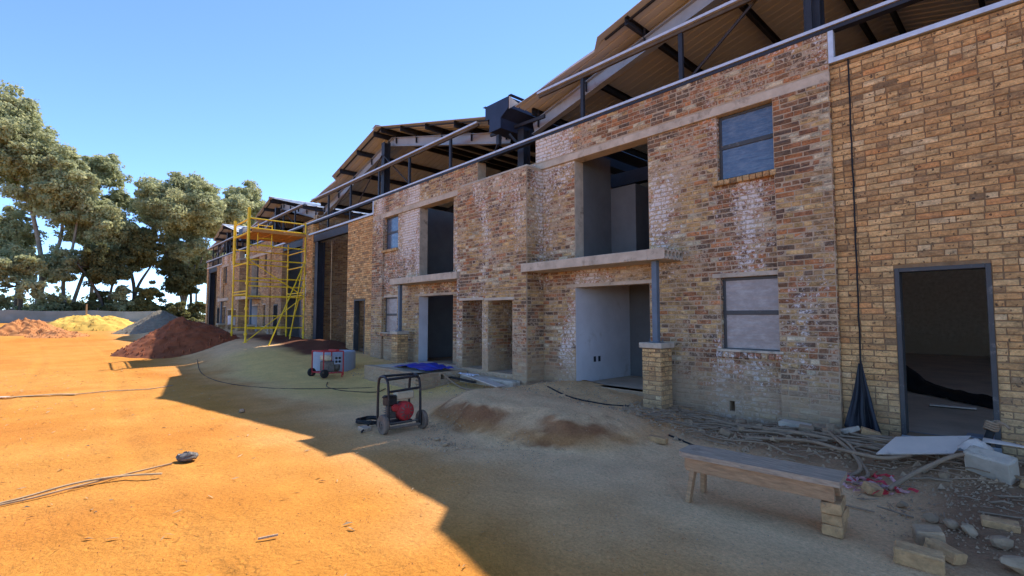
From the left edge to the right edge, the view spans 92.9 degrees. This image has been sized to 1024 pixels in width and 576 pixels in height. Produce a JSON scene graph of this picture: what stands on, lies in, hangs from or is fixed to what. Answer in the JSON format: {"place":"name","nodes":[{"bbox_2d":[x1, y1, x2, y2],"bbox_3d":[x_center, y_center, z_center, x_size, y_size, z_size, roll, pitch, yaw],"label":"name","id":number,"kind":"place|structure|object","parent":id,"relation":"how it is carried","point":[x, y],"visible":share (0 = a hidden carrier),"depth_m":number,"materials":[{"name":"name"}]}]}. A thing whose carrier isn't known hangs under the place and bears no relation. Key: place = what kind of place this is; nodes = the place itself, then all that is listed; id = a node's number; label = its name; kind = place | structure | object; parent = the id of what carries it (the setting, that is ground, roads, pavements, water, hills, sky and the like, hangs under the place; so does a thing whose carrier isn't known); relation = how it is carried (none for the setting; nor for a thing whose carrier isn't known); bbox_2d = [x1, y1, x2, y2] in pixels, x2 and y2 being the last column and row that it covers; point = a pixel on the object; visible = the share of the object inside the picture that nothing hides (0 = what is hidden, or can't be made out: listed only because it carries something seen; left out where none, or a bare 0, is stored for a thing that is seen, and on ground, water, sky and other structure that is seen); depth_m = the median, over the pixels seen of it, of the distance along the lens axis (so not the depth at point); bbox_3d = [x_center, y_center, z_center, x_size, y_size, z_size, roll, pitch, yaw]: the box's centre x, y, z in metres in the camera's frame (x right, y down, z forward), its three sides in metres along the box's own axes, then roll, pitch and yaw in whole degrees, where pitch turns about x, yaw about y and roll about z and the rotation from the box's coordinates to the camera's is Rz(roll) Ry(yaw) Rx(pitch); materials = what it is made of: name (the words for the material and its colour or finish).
{"place":"outdoors","nodes":[
{"label":"outdoors","id":0,"kind":"place"},
{"bbox_2d":[0,0,640,313],"label":"sky","id":1,"kind":"structure","parent":0,"point":[278,95],"materials":[{"name":"blue"}]},
{"bbox_2d":[0,323,1023,575],"bbox_3d":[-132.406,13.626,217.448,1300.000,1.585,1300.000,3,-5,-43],"label":"ground","id":2,"kind":"structure","parent":0,"point":[420,527],"depth_m":4.56,"materials":[{"name":"sand"}]},
{"bbox_2d":[0,288,17,309],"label":"bush","id":3,"kind":"object","parent":2,"relation":"on","point":[6,303],"visible":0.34,"depth_m":46.24,"materials":[{"name":"green plant"}]},
{"bbox_2d":[0,243,48,309],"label":"willow tree","id":4,"kind":"object","parent":2,"relation":"on","point":[18,265],"visible":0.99,"depth_m":45.98,"materials":[{"name":"green plant"}]},
{"bbox_2d":[0,201,48,307],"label":"willow tree","id":5,"kind":"object","parent":2,"relation":"on","point":[15,229],"visible":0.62,"depth_m":52.87,"materials":[{"name":"green plant"}]},
{"bbox_2d":[0,317,66,335],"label":"orange soil heap","id":6,"kind":"object","parent":2,"relation":"on","point":[25,326],"visible":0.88,"depth_m":27.70,"materials":[{"name":"soil"}]},
{"bbox_2d":[6,393,77,397],"bbox_3d":[-9.397,2.151,9.760,1.090,0.022,0.155,1,-4,-21],"label":"timber strip","id":7,"kind":"object","parent":2,"relation":"on","point":[44,394],"visible":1,"depth_m":9.78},
{"bbox_2d":[0,79,89,309],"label":"gum tree","id":8,"kind":"object","parent":2,"relation":"on","point":[25,138],"visible":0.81,"depth_m":49.98,"materials":[{"name":"green plant"}]},
{"bbox_2d":[21,292,70,310],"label":"bush","id":9,"kind":"object","parent":2,"relation":"on","point":[46,303],"visible":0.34,"depth_m":47.63,"materials":[{"name":"green plant"}]},
{"bbox_2d":[24,329,89,337],"bbox_3d":[-25.242,2.557,27.096,2.935,0.520,4.117,3,-5,-43],"label":"orange soil heap","id":10,"kind":"object","parent":2,"relation":"on","point":[59,333],"visible":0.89,"depth_m":26.30,"materials":[{"name":"soil"}]},
{"bbox_2d":[0,149,141,302],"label":"gum tree","id":11,"kind":"object","parent":2,"relation":"on","point":[67,197],"visible":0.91,"depth_m":50.88,"materials":[{"name":"green plant"}]},
{"bbox_2d":[32,300,113,310],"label":"bush","id":12,"kind":"object","parent":2,"relation":"on","point":[78,306],"visible":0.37,"depth_m":49.04,"materials":[{"name":"green plant"}]},
{"bbox_2d":[0,473,161,503],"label":"timber strip","id":13,"kind":"object","parent":2,"relation":"on","point":[51,489],"visible":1,"depth_m":4.57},
{"bbox_2d":[0,463,172,505],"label":"timber strip","id":14,"kind":"object","parent":2,"relation":"on","point":[25,499],"visible":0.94,"depth_m":4.47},
{"bbox_2d":[47,314,132,330],"bbox_3d":[-29.438,2.436,34.008,6.333,1.227,5.081,3,-5,-43],"label":"sand heap","id":15,"kind":"object","parent":2,"relation":"on","point":[87,322],"visible":0.84,"depth_m":32.88,"materials":[{"name":"sand"}]},
{"bbox_2d":[86,289,113,305],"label":"bush","id":16,"kind":"object","parent":2,"relation":"on","point":[94,297],"visible":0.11,"depth_m":51.52,"materials":[{"name":"green plant"}]},
{"bbox_2d":[0,307,204,322],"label":"net fence","id":17,"kind":"object","parent":2,"relation":"on","point":[7,316],"visible":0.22,"depth_m":45.18,"materials":[{"name":"metal"}]},
{"bbox_2d":[3,286,204,314],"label":"wood","id":18,"kind":"object","parent":2,"relation":"on","point":[69,300],"visible":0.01,"depth_m":106.90,"materials":[{"name":"green plant"}]},
{"bbox_2d":[77,241,142,305],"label":"dark tree","id":19,"kind":"object","parent":2,"relation":"on","point":[107,265],"visible":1,"depth_m":50.70,"materials":[{"name":"green plant"}]},
{"bbox_2d":[81,153,140,293],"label":"gum tree","id":20,"kind":"object","parent":2,"relation":"on","point":[106,169],"visible":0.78,"depth_m":59.87,"materials":[{"name":"green plant"}]},
{"bbox_2d":[99,284,136,311],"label":"bush","id":21,"kind":"object","parent":2,"relation":"on","point":[120,293],"visible":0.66,"depth_m":51.22,"materials":[{"name":"green plant"}]},
{"bbox_2d":[79,385,172,393],"bbox_3d":[-8.273,2.199,10.490,0.286,0.012,1.670,-3,-5,43],"label":"timber strip","id":22,"kind":"object","parent":2,"relation":"on","point":[124,390],"visible":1,"depth_m":10.44,"materials":[{"name":"brown wood"}]},
{"bbox_2d":[112,221,169,298],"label":"dark tree","id":23,"kind":"object","parent":2,"relation":"on","point":[143,247],"visible":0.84,"depth_m":54.08,"materials":[{"name":"green plant"}]},
{"bbox_2d":[111,310,177,333],"bbox_3d":[-22.997,2.221,31.638,4.873,1.599,5.360,3,-5,-43],"label":"gravel heap","id":24,"kind":"object","parent":2,"relation":"on","point":[153,321],"visible":0.79,"depth_m":30.34,"materials":[{"name":"gravel"}]},
{"bbox_2d":[125,280,163,311],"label":"bush","id":25,"kind":"object","parent":2,"relation":"on","point":[144,298],"visible":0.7,"depth_m":51.88,"materials":[{"name":"green plant"}]},
{"bbox_2d":[149,287,173,310],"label":"bush","id":26,"kind":"object","parent":2,"relation":"on","point":[160,295],"visible":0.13,"depth_m":55.22,"materials":[{"name":"green plant"}]},
{"bbox_2d":[110,316,239,358],"bbox_3d":[-13.088,1.883,19.106,4.311,1.540,4.549,3,-5,-43],"label":"red soil heap","id":27,"kind":"object","parent":2,"relation":"on","point":[179,336],"visible":0.98,"depth_m":18.06,"materials":[{"name":"soil"}]},
{"bbox_2d":[153,257,206,303],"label":"dark tree","id":28,"kind":"object","parent":2,"relation":"on","point":[183,279],"visible":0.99,"depth_m":57.60,"materials":[{"name":"green plant"}]},
{"bbox_2d":[166,301,197,320],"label":"bush","id":29,"kind":"object","parent":2,"relation":"on","point":[176,307],"visible":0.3,"depth_m":53.52,"materials":[{"name":"green plant"}]},
{"bbox_2d":[175,302,196,317],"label":"bush","id":30,"kind":"object","parent":2,"relation":"on","point":[190,307],"visible":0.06,"depth_m":55.46,"materials":[{"name":"green plant"}]},
{"bbox_2d":[175,451,198,461],"bbox_3d":[-3.613,1.874,5.409,0.216,0.119,0.196,3,-5,-43],"label":"plastic bag","id":31,"kind":"object","parent":2,"relation":"on","point":[188,456],"visible":1,"depth_m":5.36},
{"bbox_2d":[128,170,254,308],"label":"gum tree","id":32,"kind":"object","parent":2,"relation":"on","point":[192,211],"visible":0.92,"depth_m":58.37,"materials":[{"name":"green plant"}]},
{"bbox_2d":[177,301,205,319],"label":"bush","id":33,"kind":"object","parent":2,"relation":"on","point":[200,305],"visible":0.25,"depth_m":55.70,"materials":[{"name":"green plant"}]},
{"bbox_2d":[190,310,205,321],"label":"bush","id":34,"kind":"object","parent":2,"relation":"on","point":[201,320],"visible":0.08,"depth_m":56.36,"materials":[{"name":"green plant"}]},
{"bbox_2d":[161,245,245,301],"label":"gum tree","id":35,"kind":"object","parent":2,"relation":"on","point":[195,260],"visible":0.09,"depth_m":70.32,"materials":[{"name":"green plant"}]},
{"bbox_2d":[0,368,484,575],"bbox_3d":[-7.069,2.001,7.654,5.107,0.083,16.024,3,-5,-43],"label":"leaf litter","id":36,"kind":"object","parent":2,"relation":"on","point":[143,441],"visible":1,"depth_m":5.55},
{"bbox_2d":[205,224,281,330],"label":"warehouse unit","id":37,"kind":"structure","parent":2,"relation":"on","point":[219,291],"depth_m":30.81,"materials":[{"name":"brick"}]},
{"bbox_2d":[221,179,265,225],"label":"gum tree","id":38,"kind":"object","parent":2,"relation":"on","point":[251,191],"visible":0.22,"depth_m":69.08,"materials":[{"name":"green plant"}]},
{"bbox_2d":[258,534,277,539],"bbox_3d":[-1.750,1.784,3.489,0.130,0.022,0.013,1,-4,-20],"label":"timber strip","id":39,"kind":"object","parent":2,"relation":"on","point":[268,536],"visible":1,"depth_m":3.48,"materials":[{"name":"brown wood"}]},
{"bbox_2d":[230,207,306,345],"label":"scaffold tower","id":40,"kind":"structure","parent":2,"relation":"on","point":[264,234],"depth_m":19.28,"materials":[{"name":"metal"}]},
{"bbox_2d":[228,316,235,324],"bbox_3d":[-11.320,1.311,19.641,0.282,0.398,0.029,3,-5,-43],"label":"paper notice","id":41,"kind":"object","parent":40,"relation":"hanging from","point":[229,320],"visible":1,"depth_m":19.61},
{"bbox_2d":[197,360,373,388],"bbox_3d":[-7.211,2.264,12.863,9.011,0.190,1.604,-2,-4,35],"label":"cable","id":42,"kind":"object","parent":2,"relation":"on","point":[283,388],"visible":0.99,"depth_m":10.80,"materials":[{"name":"black rubber"}]},
{"bbox_2d":[235,196,368,338],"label":"warehouse unit","id":43,"kind":"structure","parent":2,"relation":"on","point":[285,210],"depth_m":24.37,"materials":[{"name":"brick"}]},
{"bbox_2d":[307,349,343,377],"bbox_3d":[-4.808,1.935,12.532,0.664,0.700,0.766,3,-5,-43],"label":"red frame engine","id":44,"kind":"object","parent":2,"relation":"on","point":[328,365],"visible":1,"depth_m":12.42,"materials":[{"name":"paint"}]},
{"bbox_2d":[313,350,355,371],"bbox_3d":[-4.967,2.030,13.609,1.120,0.530,1.120,3,-5,-43],"label":"concrete ring","id":45,"kind":"object","parent":2,"relation":"on","point":[349,359],"visible":0.49,"depth_m":13.23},
{"bbox_2d":[3,381,716,575],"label":"sand clods","id":46,"kind":"object","parent":2,"relation":"on","point":[294,486],"visible":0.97,"depth_m":4.42,"materials":[{"name":"sand"}]},
{"bbox_2d":[358,425,371,431],"bbox_3d":[-2.072,1.984,6.848,0.120,0.060,0.200,3,-5,-43],"label":"wood block","id":47,"kind":"object","parent":2,"relation":"on","point":[366,428],"depth_m":6.80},
{"bbox_2d":[355,416,375,432],"bbox_3d":[-2.043,1.966,7.086,0.414,0.078,0.821,2,-4,-24],"label":"coiled hose","id":48,"kind":"object","parent":2,"relation":"on","point":[367,420],"visible":0.65,"depth_m":7.11,"materials":[{"name":"black rubber"}]},
{"bbox_2d":[376,373,427,434],"bbox_3d":[-1.573,1.615,6.865,0.649,0.788,0.458,3,-5,-43],"label":"site engine","id":49,"kind":"object","parent":2,"relation":"on","point":[400,412],"visible":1,"depth_m":6.82,"materials":[{"name":"black paint"}]},
{"bbox_2d":[364,361,519,390],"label":"porch plinth","id":50,"kind":"structure","parent":2,"relation":"on","point":[432,379],"depth_m":10.86,"materials":[{"name":"concrete"}]},
{"bbox_2d":[391,362,453,370],"bbox_3d":[-2.087,1.799,11.267,0.833,0.107,1.502,3,-5,-43],"label":"tarp","id":51,"kind":"object","parent":50,"relation":"on","point":[428,366],"visible":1,"depth_m":11.05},
{"bbox_2d":[442,373,474,390],"bbox_3d":[-1.073,1.966,10.228,0.116,0.292,1.459,3,-4,-40],"label":"hose","id":52,"kind":"object","parent":2,"relation":"on","point":[444,375],"visible":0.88,"depth_m":10.41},
{"bbox_2d":[448,376,475,382],"bbox_3d":[-1.077,1.963,10.426,0.100,0.045,0.952,3,-4,-39],"label":"dark plank","id":53,"kind":"object","parent":2,"relation":"on","point":[461,379],"visible":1,"depth_m":10.36,"materials":[{"name":"black wood"}]},
{"bbox_2d":[305,94,647,384],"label":"warehouse unit","id":54,"kind":"structure","parent":2,"relation":"on","point":[438,245],"depth_m":14.01,"materials":[{"name":"brick"}]},
{"bbox_2d":[330,241,332,339],"bbox_3d":[-7.116,0.121,19.163,0.062,4.003,0.145,1,-4,-20],"label":"rope","id":55,"kind":"object","parent":54,"relation":"hanging from","point":[331,289],"visible":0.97,"depth_m":19.20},
{"bbox_2d":[385,297,396,331],"bbox_3d":[-3.689,0.848,15.059,0.058,1.107,0.836,3,-5,-43],"label":"window","id":56,"kind":"structure","parent":54,"relation":"in","point":[391,303],"depth_m":15.11,"materials":[{"name":"glass"}]},
{"bbox_2d":[387,216,397,248],"bbox_3d":[-3.689,-1.717,15.209,0.058,1.027,0.836,3,-5,-43],"label":"window","id":57,"kind":"structure","parent":54,"relation":"in","point":[392,223],"depth_m":15.25,"materials":[{"name":"glass"}]},
{"bbox_2d":[462,373,505,386],"bbox_3d":[-0.609,1.909,10.112,0.220,0.150,1.255,3,-4,-39],"label":"white plank","id":58,"kind":"object","parent":2,"relation":"on","point":[486,381],"visible":0.93,"depth_m":10.00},
{"bbox_2d":[547,386,629,406],"bbox_3d":[1.208,1.861,8.351,0.255,0.154,1.810,3,-5,-43],"label":"cable","id":59,"kind":"object","parent":2,"relation":"on","point":[587,400],"visible":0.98,"depth_m":8.11,"materials":[{"name":"black rubber"}]},
{"bbox_2d":[282,366,1023,575],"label":"rubble crumbs","id":60,"kind":"object","parent":2,"relation":"on","point":[917,463],"visible":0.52,"depth_m":5.47,"materials":[{"name":"stone"}]},
{"bbox_2d":[648,434,667,444],"bbox_3d":[1.815,1.883,6.052,0.234,0.074,0.114,1,-2,33],"label":"loose brick","id":61,"kind":"object","parent":2,"relation":"on","point":[659,439],"visible":0.9,"depth_m":6.01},
{"bbox_2d":[719,428,732,437],"bbox_3d":[2.777,1.874,6.303,0.082,0.073,0.148,7,11,-37],"label":"brick chunk","id":62,"kind":"object","parent":2,"relation":"on","point":[726,432],"visible":0.94,"depth_m":6.27,"materials":[{"name":"brick"}]},
{"bbox_2d":[735,418,746,423],"bbox_3d":[3.233,1.905,6.884,0.135,0.101,0.234,-3,-4,39],"label":"stone","id":63,"kind":"object","parent":2,"relation":"on","point":[741,421],"visible":0.67,"depth_m":6.84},
{"bbox_2d":[679,445,846,502],"bbox_3d":[2.012,1.633,4.003,1.210,0.422,0.403,-3,-5,42],"label":"plank bench","id":64,"kind":"object","parent":2,"relation":"on","point":[821,483],"visible":1,"depth_m":3.90,"materials":[{"name":"brown wood"}]},
{"bbox_2d":[504,0,1023,459],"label":"warehouse unit","id":65,"kind":"structure","parent":2,"relation":"on","point":[720,281],"depth_m":7.16,"materials":[{"name":"brick"}]},
{"bbox_2d":[719,102,773,179],"bbox_3d":[3.553,-2.178,7.346,0.058,1.027,0.836,3,-5,-43],"label":"window","id":66,"kind":"structure","parent":65,"relation":"in","point":[745,137],"depth_m":7.34,"materials":[{"name":"glass"}]},
{"bbox_2d":[723,275,779,350],"bbox_3d":[3.553,0.388,7.196,0.058,1.107,0.836,3,-5,-43],"label":"window","id":67,"kind":"structure","parent":65,"relation":"in","point":[750,304],"depth_m":7.19,"materials":[{"name":"glass"}]},
{"bbox_2d":[847,59,860,362],"bbox_3d":[4.364,-0.573,6.192,0.049,4.832,0.027,1,-3,-12],"label":"joint cord","id":68,"kind":"object","parent":65,"relation":"hanging from","point":[854,210],"visible":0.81,"depth_m":6.21,"materials":[{"name":"black plastic"}]},
{"bbox_2d":[906,365,992,408],"bbox_3d":[7.609,1.667,8.772,0.620,0.499,3.663,0,-3,8],"label":"black plastic","id":69,"kind":"object","parent":65,"relation":"on","point":[918,383],"visible":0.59,"depth_m":8.47,"materials":[{"name":"plastic"}]},
{"bbox_2d":[930,403,976,409],"bbox_3d":[6.750,1.811,7.451,0.532,0.025,0.160,-3,-5,42],"label":"board offcut","id":70,"kind":"object","parent":65,"relation":"on","point":[953,406],"visible":1,"depth_m":7.41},
{"bbox_2d":[966,433,994,438],"bbox_3d":[5.449,1.723,5.639,0.220,0.010,0.260,3,-5,-43],"label":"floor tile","id":71,"kind":"object","parent":65,"relation":"on","point":[980,436],"visible":0.57,"depth_m":5.67,"materials":[{"name":"grey tile"}]},
{"bbox_2d":[669,407,878,450],"bbox_3d":[3.103,1.830,6.568,0.122,0.129,3.174,2,-4,-30],"label":"hose","id":72,"kind":"object","parent":2,"relation":"on","point":[813,436],"visible":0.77,"depth_m":5.88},
{"bbox_2d":[778,419,811,426],"bbox_3d":[3.752,1.798,6.345,0.164,0.074,0.464,-1,0,-37],"label":"broken brick","id":73,"kind":"object","parent":2,"relation":"on","point":[788,422],"visible":0.56,"depth_m":6.39,"materials":[{"name":"concrete"}]},
{"bbox_2d":[799,424,813,431],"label":"broken brick","id":74,"kind":"object","parent":2,"relation":"on","point":[802,427],"visible":0.82,"depth_m":6.05,"materials":[{"name":"brick"}]},
{"bbox_2d":[609,405,1023,531],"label":"twigs","id":75,"kind":"object","parent":2,"relation":"on","point":[715,426],"visible":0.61,"depth_m":5.56,"materials":[{"name":"wood"}]},
{"bbox_2d":[811,422,826,431],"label":"broken brick","id":76,"kind":"object","parent":2,"relation":"on","point":[818,425],"visible":0.34,"depth_m":6.08,"materials":[{"name":"brick"}]},
{"bbox_2d":[743,436,911,459],"bbox_3d":[3.401,1.771,5.441,0.200,0.176,1.667,3,-4,-40],"label":"hose","id":77,"kind":"object","parent":2,"relation":"on","point":[895,457],"visible":0.98,"depth_m":5.28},
{"bbox_2d":[876,436,970,453],"bbox_3d":[4.175,1.594,4.936,0.913,0.191,0.309,-1,-4,19],"label":"white board","id":78,"kind":"object","parent":77,"relation":"on","point":[925,445],"visible":0.93,"depth_m":4.93,"materials":[{"name":"white"}]},
{"bbox_2d":[822,427,840,434],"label":"broken brick","id":79,"kind":"object","parent":2,"relation":"on","point":[825,430],"visible":0.62,"depth_m":5.83,"materials":[{"name":"brick"}]},
{"bbox_2d":[826,424,841,428],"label":"broken brick","id":80,"kind":"object","parent":2,"relation":"on","point":[834,426],"visible":0.34,"depth_m":6.00,"materials":[{"name":"brick"}]},
{"bbox_2d":[822,520,847,538],"bbox_3d":[2.410,1.770,3.629,0.135,0.082,0.274,-3,-4,40],"label":"loose brick","id":81,"kind":"object","parent":2,"relation":"on","point":[834,531],"visible":0.6,"depth_m":3.53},
{"bbox_2d":[821,506,848,526],"bbox_3d":[2.417,1.692,3.634,0.132,0.082,0.274,-3,-5,44],"label":"loose brick","id":82,"kind":"object","parent":81,"relation":"on","point":[834,520],"visible":0.72,"depth_m":3.55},
{"bbox_2d":[820,495,845,515],"bbox_3d":[2.404,1.613,3.639,0.134,0.082,0.274,-3,-4,40],"label":"loose brick","id":83,"kind":"object","parent":82,"relation":"on","point":[837,507],"visible":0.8,"depth_m":3.55,"materials":[{"name":"brick"}]},
{"bbox_2d":[811,430,869,479],"bbox_3d":[3.579,1.784,5.284,0.227,0.236,1.256,-1,-3,15],"label":"hose","id":84,"kind":"object","parent":2,"relation":"on","point":[867,475],"visible":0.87,"depth_m":5.24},
{"bbox_2d":[828,430,862,475],"bbox_3d":[3.606,1.771,5.274,0.171,0.257,1.139,-1,-4,23],"label":"hose","id":85,"kind":"object","parent":2,"relation":"on","point":[856,458],"visible":0.97,"depth_m":5.07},
{"bbox_2d":[839,426,860,433],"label":"broken brick","id":86,"kind":"object","parent":2,"relation":"on","point":[847,430],"visible":0.65,"depth_m":5.75,"materials":[{"name":"concrete"}]},
{"bbox_2d":[844,363,880,432],"bbox_3d":[4.278,1.345,5.952,0.152,0.831,0.388,3,-4,-37],"label":"plastic sheet","id":87,"kind":"object","parent":2,"relation":"on","point":[855,415],"visible":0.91,"depth_m":5.97,"materials":[{"name":"plastic"}]},
{"bbox_2d":[859,361,865,423],"bbox_3d":[4.291,1.400,5.938,0.031,1.003,0.160,-2,-4,28],"label":"thin rod","id":88,"kind":"object","parent":2,"relation":"on","point":[862,384],"visible":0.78,"depth_m":5.97,"materials":[{"name":"black plastic"}]},
{"bbox_2d":[860,426,881,435],"bbox_3d":[4.206,1.701,5.707,0.195,0.074,0.115,17,10,24],"label":"broken brick","id":89,"kind":"object","parent":2,"relation":"on","point":[865,431],"visible":0.73,"depth_m":5.68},
{"bbox_2d":[861,481,883,495],"bbox_3d":[3.245,1.809,4.380,0.135,0.080,0.105,12,13,-3],"label":"loose brick","id":90,"kind":"object","parent":2,"relation":"on","point":[869,488],"visible":0.99,"depth_m":4.34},
{"bbox_2d":[842,471,918,494],"bbox_3d":[3.362,1.829,4.587,0.707,0.064,0.530,0,-3,0],"label":"barrier tape","id":91,"kind":"object","parent":2,"relation":"on","point":[884,484],"visible":0.66,"depth_m":4.56,"materials":[{"name":"plastic"}]},
{"bbox_2d":[849,432,939,473],"bbox_3d":[4.144,1.736,5.237,0.327,0.201,1.046,0,-3,0],"label":"hose","id":92,"kind":"object","parent":2,"relation":"on","point":[937,456],"visible":0.46,"depth_m":5.39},
{"bbox_2d":[896,500,908,507],"bbox_3d":[3.260,1.810,4.068,0.057,0.063,0.075,2,-4,-25],"label":"stone","id":93,"kind":"object","parent":2,"relation":"on","point":[901,504],"visible":1,"depth_m":4.05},
{"bbox_2d":[893,540,945,575],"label":"broken block","id":94,"kind":"object","parent":2,"relation":"on","point":[923,558],"depth_m":3.09,"materials":[{"name":"brick"}]},
{"bbox_2d":[887,452,964,490],"bbox_3d":[3.946,1.704,4.554,1.126,0.279,0.129,1,-3,-11],"label":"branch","id":95,"kind":"object","parent":2,"relation":"on","point":[901,480],"visible":0.84,"depth_m":4.57,"materials":[{"name":"wood"}]},
{"bbox_2d":[911,524,945,545],"bbox_3d":[2.906,1.731,3.392,0.165,0.115,0.127,-8,-1,27],"label":"broken block","id":96,"kind":"object","parent":2,"relation":"on","point":[920,532],"depth_m":3.37,"materials":[{"name":"concrete"}]},
{"bbox_2d":[923,513,939,522],"bbox_3d":[3.211,1.758,3.722,0.070,0.073,0.100,1,-4,-20],"label":"stone","id":97,"kind":"object","parent":2,"relation":"on","point":[931,518],"visible":1,"depth_m":3.71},
{"bbox_2d":[938,469,950,478],"bbox_3d":[4.120,1.777,4.634,0.125,0.070,0.059,-12,-13,-36],"label":"brick chunk","id":98,"kind":"object","parent":2,"relation":"on","point":[943,475],"visible":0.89,"depth_m":4.61,"materials":[{"name":"brick"}]},
{"bbox_2d":[923,537,967,564],"bbox_3d":[2.856,1.738,3.209,0.115,0.080,0.194,13,2,-15],"label":"broken block","id":99,"kind":"object","parent":2,"relation":"on","point":[953,556],"depth_m":3.16,"materials":[{"name":"brick"}]},
{"bbox_2d":[943,519,960,529],"bbox_3d":[3.232,1.744,3.579,0.093,0.082,0.091,1,-3,-13],"label":"stone","id":100,"kind":"object","parent":2,"relation":"on","point":[951,524],"visible":0.99,"depth_m":3.55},
{"bbox_2d":[961,523,977,536],"bbox_3d":[3.271,1.730,3.473,0.101,0.069,0.093,3,-4,-38],"label":"stone","id":101,"kind":"object","parent":2,"relation":"on","point":[969,530],"visible":1,"depth_m":3.46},
{"bbox_2d":[963,445,1019,484],"bbox_3d":[4.468,1.665,4.536,0.167,0.267,0.350,-20,11,-20],"label":"kerb block","id":102,"kind":"object","parent":2,"relation":"on","point":[1001,467],"depth_m":4.47,"materials":[{"name":"concrete"}]},
{"bbox_2d":[957,438,993,450],"bbox_3d":[4.539,1.533,4.764,0.202,0.128,0.250,3,-5,-43],"label":"clear plastic","id":103,"kind":"object","parent":102,"relation":"on","point":[966,444],"visible":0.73,"depth_m":4.74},
{"bbox_2d":[982,420,1010,445],"bbox_3d":[4.867,1.567,4.923,0.160,0.451,0.280,3,-5,-43],"label":"standing pipe","id":104,"kind":"object","parent":2,"relation":"on","point":[991,428],"visible":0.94,"depth_m":4.92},
{"bbox_2d":[980,514,1020,533],"bbox_3d":[3.542,1.712,3.529,0.203,0.053,0.113,-3,-2,42],"label":"loose brick","id":105,"kind":"object","parent":2,"relation":"on","point":[1000,524],"visible":1,"depth_m":3.51,"materials":[{"name":"brick"}]},
{"bbox_2d":[989,535,1013,549],"bbox_3d":[3.291,1.712,3.277,0.118,0.082,0.105,-1,-3,10],"label":"stone","id":106,"kind":"object","parent":2,"relation":"on","point":[1002,542],"visible":1,"depth_m":3.25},
{"bbox_2d":[983,437,1023,447],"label":"white plastic strip","id":107,"kind":"object","parent":2,"relation":"on","point":[992,441],"visible":0.96,"depth_m":4.72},
{"bbox_2d":[999,555,1023,574],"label":"stone","id":108,"kind":"object","parent":2,"relation":"on","point":[1015,563],"visible":1,"depth_m":3.01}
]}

